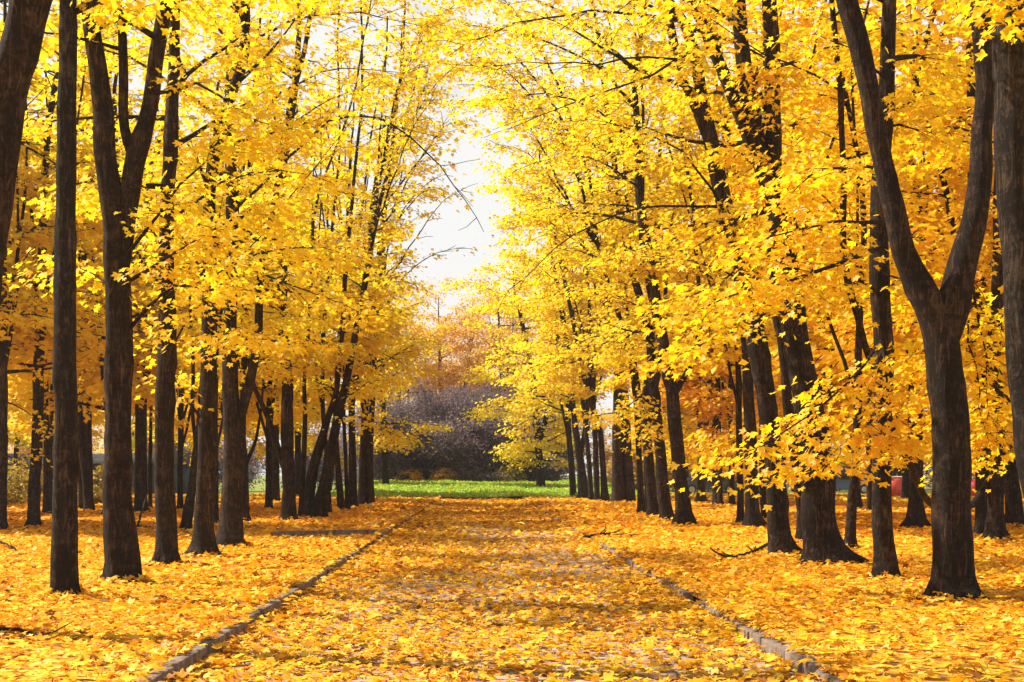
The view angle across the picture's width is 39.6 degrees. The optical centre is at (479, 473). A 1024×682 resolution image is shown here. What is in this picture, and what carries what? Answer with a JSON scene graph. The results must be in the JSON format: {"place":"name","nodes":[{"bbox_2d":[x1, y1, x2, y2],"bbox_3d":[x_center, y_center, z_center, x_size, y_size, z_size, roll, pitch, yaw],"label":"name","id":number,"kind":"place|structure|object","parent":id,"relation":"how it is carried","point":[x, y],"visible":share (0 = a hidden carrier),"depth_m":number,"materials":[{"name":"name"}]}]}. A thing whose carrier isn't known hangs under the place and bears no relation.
{"place":"outdoors","nodes":[
{"label":"outdoors","id":0,"kind":"place"},
{"bbox_2d":[0,492,429,681],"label":"verge","id":1,"kind":"structure","parent":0,"point":[55,662],"depth_m":12.11,"materials":[{"name":"yellow plant"}]},
{"bbox_2d":[7,393,30,490],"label":"maple tree","id":2,"kind":"object","parent":1,"relation":"on","point":[17,444],"visible":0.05,"depth_m":93.88,"materials":[{"name":"yellow plant"}]},
{"bbox_2d":[7,460,52,504],"bbox_3d":[-20.392,0.444,62.020,3.862,2.170,3.800,0,0,0],"label":"bush","id":3,"kind":"object","parent":1,"relation":"on","point":[15,487],"visible":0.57,"depth_m":61.37,"materials":[{"name":"yellow plant"}]},
{"bbox_2d":[7,165,104,438],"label":"maple tree","id":4,"kind":"object","parent":1,"relation":"on","point":[16,426],"visible":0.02,"depth_m":67.56,"materials":[{"name":"yellow plant"}]},
{"bbox_2d":[7,266,134,486],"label":"maple tree","id":5,"kind":"object","parent":1,"relation":"on","point":[95,433],"visible":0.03,"depth_m":80.05,"materials":[{"name":"yellow plant"}]},
{"bbox_2d":[0,0,145,529],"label":"maple tree","id":6,"kind":"object","parent":1,"relation":"on","point":[47,320],"visible":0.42,"depth_m":34.27,"materials":[{"name":"yellow plant"}]},
{"bbox_2d":[0,0,146,398],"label":"maple tree","id":7,"kind":"object","parent":1,"relation":"on","point":[19,338],"visible":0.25,"depth_m":35.69,"materials":[{"name":"yellow plant"}]},
{"bbox_2d":[7,55,180,514],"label":"maple tree","id":8,"kind":"object","parent":1,"relation":"on","point":[47,475],"visible":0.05,"depth_m":47.56,"materials":[{"name":"yellow plant"}]},
{"bbox_2d":[7,2,181,529],"bbox_3d":[-10.564,-6.478,36.172,5.571,16.180,7.537,0,0,-37],"label":"maple tree","id":9,"kind":"object","parent":1,"relation":"on","point":[34,496],"visible":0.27,"depth_m":35.79,"materials":[{"name":"yellow plant"}]},
{"bbox_2d":[8,80,188,509],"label":"maple tree","id":10,"kind":"object","parent":1,"relation":"on","point":[88,499],"visible":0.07,"depth_m":51.73,"materials":[{"name":"yellow plant"}]},
{"bbox_2d":[7,453,191,493],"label":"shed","id":11,"kind":"structure","parent":1,"relation":"on","point":[98,459],"depth_m":96.41,"materials":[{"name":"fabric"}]},
{"bbox_2d":[8,0,199,514],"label":"maple tree","id":12,"kind":"object","parent":1,"relation":"on","point":[97,389],"visible":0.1,"depth_m":47.23,"materials":[{"name":"yellow plant"}]},
{"bbox_2d":[9,0,198,504],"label":"maple tree","id":13,"kind":"object","parent":1,"relation":"on","point":[88,429],"visible":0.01,"depth_m":56.50,"materials":[{"name":"yellow plant"}]},
{"bbox_2d":[93,464,133,502],"bbox_3d":[-17.025,0.520,63.984,3.179,1.998,3.315,0,0,0],"label":"bush","id":14,"kind":"object","parent":1,"relation":"on","point":[97,492],"visible":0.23,"depth_m":63.45,"materials":[{"name":"yellow plant"}]},
{"bbox_2d":[0,0,263,302],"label":"maple tree","id":15,"kind":"object","parent":1,"relation":"on","point":[21,39],"visible":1,"depth_m":12.29,"materials":[{"name":"yellow plant"}]},
{"bbox_2d":[133,224,187,506],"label":"maple tree","id":16,"kind":"object","parent":1,"relation":"on","point":[150,447],"visible":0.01,"depth_m":56.86,"materials":[{"name":"yellow plant"}]},
{"bbox_2d":[77,55,256,512],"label":"maple tree","id":17,"kind":"object","parent":1,"relation":"on","point":[140,483],"visible":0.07,"depth_m":49.47,"materials":[{"name":"yellow plant"}]},
{"bbox_2d":[0,0,348,585],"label":"maple tree","id":18,"kind":"object","parent":1,"relation":"on","point":[119,199],"visible":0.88,"depth_m":17.82,"materials":[{"name":"yellow plant"}]},
{"bbox_2d":[49,0,315,602],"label":"maple tree","id":19,"kind":"object","parent":1,"relation":"on","point":[64,572],"visible":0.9,"depth_m":15.66,"materials":[{"name":"plant"}]},
{"bbox_2d":[22,0,400,566],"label":"maple tree","id":20,"kind":"object","parent":1,"relation":"on","point":[166,543],"visible":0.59,"depth_m":21.06,"materials":[{"name":"yellow plant"}]},
{"bbox_2d":[21,0,401,556],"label":"maple tree","id":21,"kind":"object","parent":1,"relation":"on","point":[203,539],"visible":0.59,"depth_m":23.41,"materials":[{"name":"yellow plant"}]},
{"bbox_2d":[143,180,279,466],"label":"maple tree","id":22,"kind":"object","parent":1,"relation":"on","point":[261,445],"visible":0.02,"depth_m":85.56,"materials":[{"name":"yellow plant"}]},
{"bbox_2d":[102,1,322,531],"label":"maple tree","id":23,"kind":"object","parent":1,"relation":"on","point":[187,514],"visible":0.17,"depth_m":33.79,"materials":[{"name":"yellow plant"}]},
{"bbox_2d":[152,123,281,436],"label":"maple tree","id":24,"kind":"object","parent":1,"relation":"on","point":[220,408],"visible":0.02,"depth_m":61.23,"materials":[{"name":"yellow plant"}]},
{"bbox_2d":[132,136,320,508],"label":"maple tree","id":25,"kind":"object","parent":1,"relation":"on","point":[181,413],"visible":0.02,"depth_m":54.20,"materials":[{"name":"yellow plant"}]},
{"bbox_2d":[158,164,298,465],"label":"maple tree","id":26,"kind":"object","parent":1,"relation":"on","point":[188,436],"visible":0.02,"depth_m":75.67,"materials":[{"name":"yellow plant"}]},
{"bbox_2d":[139,21,341,523],"bbox_3d":[-6.772,-5.436,38.779,5.700,14.079,4.795,0,0,0],"label":"maple tree","id":27,"kind":"object","parent":1,"relation":"on","point":[218,435],"visible":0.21,"depth_m":38.39,"materials":[{"name":"yellow plant"}]},
{"bbox_2d":[142,8,341,522],"bbox_3d":[-7.004,-5.836,41.195,6.057,14.914,5.337,0,0,34],"label":"maple tree","id":28,"kind":"object","parent":1,"relation":"on","point":[280,374],"visible":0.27,"depth_m":40.35,"materials":[{"name":"yellow plant"}]},
{"bbox_2d":[181,143,321,508],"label":"maple tree","id":29,"kind":"object","parent":1,"relation":"on","point":[249,454],"visible":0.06,"depth_m":51.83,"materials":[{"name":"yellow plant"}]},
{"bbox_2d":[142,0,386,521],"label":"maple tree","id":30,"kind":"object","parent":1,"relation":"on","point":[285,453],"visible":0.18,"depth_m":41.58,"materials":[{"name":"yellow plant"}]},
{"bbox_2d":[219,160,336,508],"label":"maple tree","id":31,"kind":"object","parent":1,"relation":"on","point":[275,392],"visible":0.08,"depth_m":54.17,"materials":[{"name":"yellow plant"}]},
{"bbox_2d":[76,0,483,547],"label":"maple tree","id":32,"kind":"object","parent":1,"relation":"on","point":[230,529],"visible":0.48,"depth_m":26.45,"materials":[{"name":"yellow plant"}]},
{"bbox_2d":[220,128,347,495],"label":"maple tree","id":33,"kind":"object","parent":1,"relation":"on","point":[297,455],"visible":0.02,"depth_m":84.05,"materials":[{"name":"yellow plant"}]},
{"bbox_2d":[221,43,373,500],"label":"maple tree","id":34,"kind":"object","parent":1,"relation":"on","point":[297,396],"visible":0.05,"depth_m":68.77,"materials":[{"name":"yellow plant"}]},
{"bbox_2d":[250,273,358,473],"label":"maple tree","id":35,"kind":"object","parent":1,"relation":"on","point":[311,443],"visible":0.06,"depth_m":102.43,"materials":[{"name":"yellow plant"}]},
{"bbox_2d":[256,6,402,512],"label":"maple tree","id":36,"kind":"object","parent":1,"relation":"on","point":[338,237],"visible":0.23,"depth_m":48.58,"materials":[{"name":"yellow plant"}]},
{"bbox_2d":[286,51,418,508],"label":"maple tree","id":37,"kind":"object","parent":1,"relation":"on","point":[367,372],"visible":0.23,"depth_m":54.23,"materials":[{"name":"yellow plant"}]},
{"bbox_2d":[294,84,419,509],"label":"maple tree","id":38,"kind":"object","parent":1,"relation":"on","point":[340,493],"visible":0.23,"depth_m":52.97,"materials":[{"name":"yellow plant"}]},
{"bbox_2d":[290,111,433,505],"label":"maple tree","id":39,"kind":"object","parent":1,"relation":"on","point":[352,472],"visible":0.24,"depth_m":58.30,"materials":[{"name":"yellow plant"}]},
{"bbox_2d":[239,0,485,517],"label":"maple tree","id":40,"kind":"object","parent":1,"relation":"on","point":[311,504],"visible":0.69,"depth_m":43.86,"materials":[{"name":"yellow plant"}]},
{"bbox_2d":[304,10,503,503],"bbox_3d":[-3.087,-9.501,62.123,5.992,22.316,9.632,0,0,-45],"label":"maple tree","id":41,"kind":"object","parent":1,"relation":"on","point":[366,493],"visible":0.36,"depth_m":62.92,"materials":[{"name":"yellow plant"}]},
{"bbox_2d":[0,516,1015,603],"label":"fallen leaves","id":42,"kind":"object","parent":1,"relation":"on","point":[46,591],"depth_m":18.26,"materials":[{"name":"yellow plant"}]},
{"bbox_2d":[315,479,657,497],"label":"lawn","id":43,"kind":"structure","parent":0,"point":[473,488],"depth_m":87.57,"materials":[{"name":"green plant"}]},
{"bbox_2d":[335,397,448,488],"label":"bare shrub","id":44,"kind":"object","parent":43,"relation":"on","point":[395,463],"visible":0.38,"depth_m":109.66,"materials":[{"name":"grey plant"}]},
{"bbox_2d":[340,262,452,484],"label":"maple tree","id":45,"kind":"object","parent":43,"relation":"on","point":[384,462],"visible":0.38,"depth_m":98.06,"materials":[{"name":"yellow plant"}]},
{"bbox_2d":[363,299,459,411],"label":"maple tree","id":46,"kind":"object","parent":43,"relation":"on","point":[435,372],"visible":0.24,"depth_m":123.02,"materials":[{"name":"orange plant"}]},
{"bbox_2d":[340,373,525,479],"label":"bare shrub","id":47,"kind":"object","parent":43,"relation":"on","point":[432,412],"visible":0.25,"depth_m":111.55,"materials":[{"name":"grey plant"}]},
{"bbox_2d":[401,276,508,399],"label":"maple tree","id":48,"kind":"object","parent":43,"relation":"on","point":[442,381],"visible":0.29,"depth_m":127.88,"materials":[{"name":"orange plant"}]},
{"bbox_2d":[421,433,512,481],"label":"bare shrub","id":49,"kind":"object","parent":43,"relation":"on","point":[477,476],"visible":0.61,"depth_m":108.94,"materials":[{"name":"grey plant"}]},
{"bbox_2d":[396,377,562,479],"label":"bare shrub","id":50,"kind":"object","parent":43,"relation":"on","point":[484,389],"visible":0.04,"depth_m":116.12,"materials":[{"name":"grey plant"}]},
{"bbox_2d":[402,381,574,481],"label":"bare shrub","id":51,"kind":"object","parent":43,"relation":"on","point":[448,439],"visible":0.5,"depth_m":109.50,"materials":[{"name":"bare woody twigs"},{"name":"bark"}]},
{"bbox_2d":[430,271,558,418],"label":"maple tree","id":52,"kind":"object","parent":43,"relation":"on","point":[473,334],"visible":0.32,"depth_m":125.47,"materials":[{"name":"orange plant"}]},
{"bbox_2d":[432,258,611,486],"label":"maple tree","id":53,"kind":"object","parent":43,"relation":"on","point":[521,448],"visible":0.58,"depth_m":93.96,"materials":[{"name":"yellow plant"}]},
{"bbox_2d":[490,168,606,496],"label":"maple tree","id":54,"kind":"object","parent":43,"relation":"on","point":[571,466],"visible":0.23,"depth_m":80.38,"materials":[{"name":"yellow plant"}]},
{"bbox_2d":[500,406,599,481],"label":"bare shrub","id":55,"kind":"object","parent":43,"relation":"on","point":[553,473],"visible":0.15,"depth_m":114.59,"materials":[{"name":"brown plant"}]},
{"bbox_2d":[0,0,974,475],"label":"sky","id":56,"kind":"structure","parent":0,"point":[446,232],"materials":[{"name":"white"}]},
{"bbox_2d":[183,503,798,681],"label":"path","id":57,"kind":"structure","parent":0,"point":[540,678],"depth_m":13.74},
{"bbox_2d":[218,476,1021,600],"bbox_3d":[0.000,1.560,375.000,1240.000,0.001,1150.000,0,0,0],"label":"ground","id":58,"kind":"structure","parent":0,"point":[257,488],"depth_m":145.65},
{"bbox_2d":[0,480,441,681],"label":"fallen leaves","id":59,"kind":"object","parent":58,"relation":"on","point":[12,589],"depth_m":17.71,"materials":[{"name":"yellow plant"}]},
{"bbox_2d":[174,434,280,489],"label":"bare shrub","id":60,"kind":"object","parent":58,"relation":"on","point":[251,473],"visible":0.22,"depth_m":120.43,"materials":[{"name":"grey plant"}]},
{"bbox_2d":[134,547,362,681],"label":"kerb","id":61,"kind":"structure","parent":58,"relation":"on","point":[180,661],"depth_m":12.23,"materials":[{"name":"concrete"}]},
{"bbox_2d":[280,423,358,490],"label":"bare shrub","id":62,"kind":"object","parent":58,"relation":"on","point":[308,458],"visible":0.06,"depth_m":122.92,"materials":[{"name":"grey plant"}]},
{"bbox_2d":[274,529,377,540],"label":"kerb","id":63,"kind":"structure","parent":58,"relation":"on","point":[327,532],"depth_m":30.86,"materials":[{"name":"concrete"}]},
{"bbox_2d":[421,289,513,387],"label":"maple tree","id":64,"kind":"object","parent":58,"relation":"on","point":[473,300],"visible":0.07,"depth_m":139.69,"materials":[{"name":"orange plant"}]},
{"bbox_2d":[158,498,816,681],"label":"fallen leaves","id":65,"kind":"object","parent":58,"relation":"on","point":[471,511],"depth_m":14.00,"materials":[{"name":"yellow plant"}]},
{"bbox_2d":[587,422,673,490],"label":"bare shrub","id":66,"kind":"object","parent":58,"relation":"on","point":[608,452],"visible":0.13,"depth_m":121.27,"materials":[{"name":"plant"}]},
{"bbox_2d":[539,508,854,681],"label":"kerb","id":67,"kind":"structure","parent":58,"relation":"on","point":[772,644],"depth_m":12.06,"materials":[{"name":"concrete"}]},
{"bbox_2d":[519,493,1023,681],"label":"fallen leaves","id":68,"kind":"object","parent":58,"relation":"on","point":[591,520],"visible":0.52,"depth_m":17.94,"materials":[{"name":"yellow plant"}]},
{"bbox_2d":[687,472,736,492],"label":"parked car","id":69,"kind":"object","parent":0,"point":[692,485],"visible":0.42,"depth_m":96.20,"materials":[{"name":"grey paint"}]},
{"bbox_2d":[527,492,1023,681],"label":"verge","id":70,"kind":"structure","parent":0,"point":[1016,668],"depth_m":12.41,"materials":[{"name":"yellow plant"}]},
{"bbox_2d":[408,0,665,513],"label":"maple tree","id":71,"kind":"object","parent":70,"relation":"on","point":[599,248],"visible":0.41,"depth_m":46.16,"materials":[{"name":"yellow plant"}]},
{"bbox_2d":[455,158,642,500],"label":"maple tree","id":72,"kind":"object","parent":70,"relation":"on","point":[587,390],"visible":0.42,"depth_m":70.66,"materials":[{"name":"yellow plant"}]},
{"bbox_2d":[470,154,635,498],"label":"maple tree","id":73,"kind":"object","parent":70,"relation":"on","point":[582,480],"visible":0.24,"depth_m":77.66,"materials":[{"name":"yellow plant"}]},
{"bbox_2d":[474,75,654,499],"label":"maple tree","id":74,"kind":"object","parent":70,"relation":"on","point":[565,377],"visible":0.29,"depth_m":72.81,"materials":[{"name":"yellow plant"}]},
{"bbox_2d":[519,72,653,502],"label":"maple tree","id":75,"kind":"object","parent":70,"relation":"on","point":[623,485],"visible":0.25,"depth_m":66.54,"materials":[{"name":"yellow plant"}]},
{"bbox_2d":[409,0,771,526],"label":"maple tree","id":76,"kind":"object","parent":70,"relation":"on","point":[683,514],"visible":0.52,"depth_m":37.50,"materials":[{"name":"yellow plant"}]},
{"bbox_2d":[512,79,681,509],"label":"maple tree","id":77,"kind":"object","parent":70,"relation":"on","point":[554,195],"visible":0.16,"depth_m":49.81,"materials":[{"name":"yellow plant"}]},
{"bbox_2d":[488,0,713,519],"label":"maple tree","id":78,"kind":"object","parent":70,"relation":"on","point":[657,430],"visible":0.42,"depth_m":41.54,"materials":[{"name":"yellow plant"}]},
{"bbox_2d":[376,0,862,557],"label":"maple tree","id":79,"kind":"object","parent":70,"relation":"on","point":[776,498],"visible":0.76,"depth_m":23.63,"materials":[{"name":"yellow plant"}]},
{"bbox_2d":[525,25,727,516],"bbox_3d":[5.515,-6.506,47.193,6.561,16.313,6.416,0,0,-44],"label":"maple tree","id":80,"kind":"object","parent":70,"relation":"on","point":[652,502],"visible":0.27,"depth_m":45.70,"materials":[{"name":"yellow plant"}]},
{"bbox_2d":[603,221,726,489],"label":"maple tree","id":81,"kind":"object","parent":70,"relation":"on","point":[684,412],"visible":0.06,"depth_m":84.31,"materials":[{"name":"yellow plant"}]},
{"bbox_2d":[603,157,735,501],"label":"maple tree","id":82,"kind":"object","parent":70,"relation":"on","point":[701,485],"depth_m":66.52,"materials":[{"name":"yellow plant"}]},
{"bbox_2d":[600,125,777,504],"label":"maple tree","id":83,"kind":"object","parent":70,"relation":"on","point":[703,438],"visible":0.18,"depth_m":61.15,"materials":[{"name":"yellow plant"}]},
{"bbox_2d":[651,202,742,505],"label":"maple tree","id":84,"kind":"object","parent":70,"relation":"on","point":[690,383],"visible":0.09,"depth_m":61.34,"materials":[{"name":"yellow plant"}]},
{"bbox_2d":[587,30,820,524],"bbox_3d":[6.273,-6.066,39.269,5.286,15.345,5.661,0,0,-42],"label":"maple tree","id":85,"kind":"object","parent":70,"relation":"on","point":[737,392],"visible":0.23,"depth_m":38.20,"materials":[{"name":"yellow plant"}]},
{"bbox_2d":[631,152,780,505],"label":"maple tree","id":86,"kind":"object","parent":70,"relation":"on","point":[731,400],"visible":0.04,"depth_m":61.23,"materials":[{"name":"yellow plant"}]},
{"bbox_2d":[565,0,850,527],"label":"maple tree","id":87,"kind":"object","parent":70,"relation":"on","point":[753,516],"visible":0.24,"depth_m":35.98,"materials":[{"name":"yellow plant"}]},
{"bbox_2d":[626,26,833,517],"bbox_3d":[8.368,-5.780,43.554,5.678,14.798,6.970,0,0,40],"label":"maple tree","id":88,"kind":"object","parent":70,"relation":"on","point":[762,491],"visible":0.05,"depth_m":42.56,"materials":[{"name":"yellow plant"}]},
{"bbox_2d":[561,0,940,566],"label":"maple tree","id":89,"kind":"object","parent":70,"relation":"on","point":[823,540],"visible":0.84,"depth_m":21.66,"materials":[{"name":"yellow plant"}]},
{"bbox_2d":[582,0,1001,548],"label":"maple tree","id":90,"kind":"object","parent":70,"relation":"on","point":[850,538],"visible":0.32,"depth_m":25.60,"materials":[{"name":"yellow plant"}]},
{"bbox_2d":[629,0,956,542],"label":"maple tree","id":91,"kind":"object","parent":70,"relation":"on","point":[787,404],"visible":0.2,"depth_m":28.02,"materials":[{"name":"yellow plant"}]},
{"bbox_2d":[688,106,906,478],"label":"maple tree","id":92,"kind":"object","parent":70,"relation":"on","point":[837,404],"visible":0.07,"depth_m":45.17,"materials":[{"name":"yellow plant"}]},
{"bbox_2d":[619,0,986,579],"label":"maple tree","id":93,"kind":"object","parent":70,"relation":"on","point":[885,445],"visible":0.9,"depth_m":17.16,"materials":[{"name":"yellow plant"}]},
{"bbox_2d":[619,0,1013,540],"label":"maple tree","id":94,"kind":"object","parent":70,"relation":"on","point":[995,524],"visible":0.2,"depth_m":23.02,"materials":[{"name":"yellow plant"}]},
{"bbox_2d":[799,120,903,510],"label":"maple tree","id":95,"kind":"object","parent":70,"relation":"on","point":[869,491],"visible":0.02,"depth_m":50.64,"materials":[{"name":"yellow plant"}]},
{"bbox_2d":[711,0,1012,533],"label":"maple tree","id":96,"kind":"object","parent":70,"relation":"on","point":[826,355],"visible":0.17,"depth_m":31.86,"materials":[{"name":"yellow plant"}]},
{"bbox_2d":[746,0,987,527],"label":"maple tree","id":97,"kind":"object","parent":70,"relation":"on","point":[915,514],"visible":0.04,"depth_m":35.77,"materials":[{"name":"yellow plant"}]},
{"bbox_2d":[782,47,973,508],"bbox_3d":[15.216,-7.053,53.107,9.073,18.044,8.328,-1,2,3],"label":"maple tree","id":98,"kind":"object","parent":70,"relation":"on","point":[859,502],"visible":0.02,"depth_m":53.83,"materials":[{"name":"yellow plant"}]},
{"bbox_2d":[823,16,991,388],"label":"maple tree","id":99,"kind":"object","parent":70,"relation":"on","point":[940,198],"visible":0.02,"depth_m":38.25,"materials":[{"name":"yellow plant"}]},
{"bbox_2d":[836,0,1014,601],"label":"maple tree","id":100,"kind":"object","parent":70,"relation":"on","point":[943,316],"visible":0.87,"depth_m":15.46,"materials":[{"name":"brown plant"}]},
{"bbox_2d":[844,9,1023,524],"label":"maple tree","id":101,"kind":"object","parent":70,"relation":"on","point":[1014,511],"visible":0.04,"depth_m":37.48,"materials":[{"name":"yellow plant"}]},
{"bbox_2d":[926,0,1023,496],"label":"maple tree","id":102,"kind":"object","parent":70,"relation":"on","point":[1006,22],"visible":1,"depth_m":12.77,"materials":[{"name":"yellow plant"}]},
{"bbox_2d":[834,466,865,493],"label":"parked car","id":103,"kind":"object","parent":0,"point":[842,482],"visible":0.11,"depth_m":95.21,"materials":[{"name":"grey paint"}]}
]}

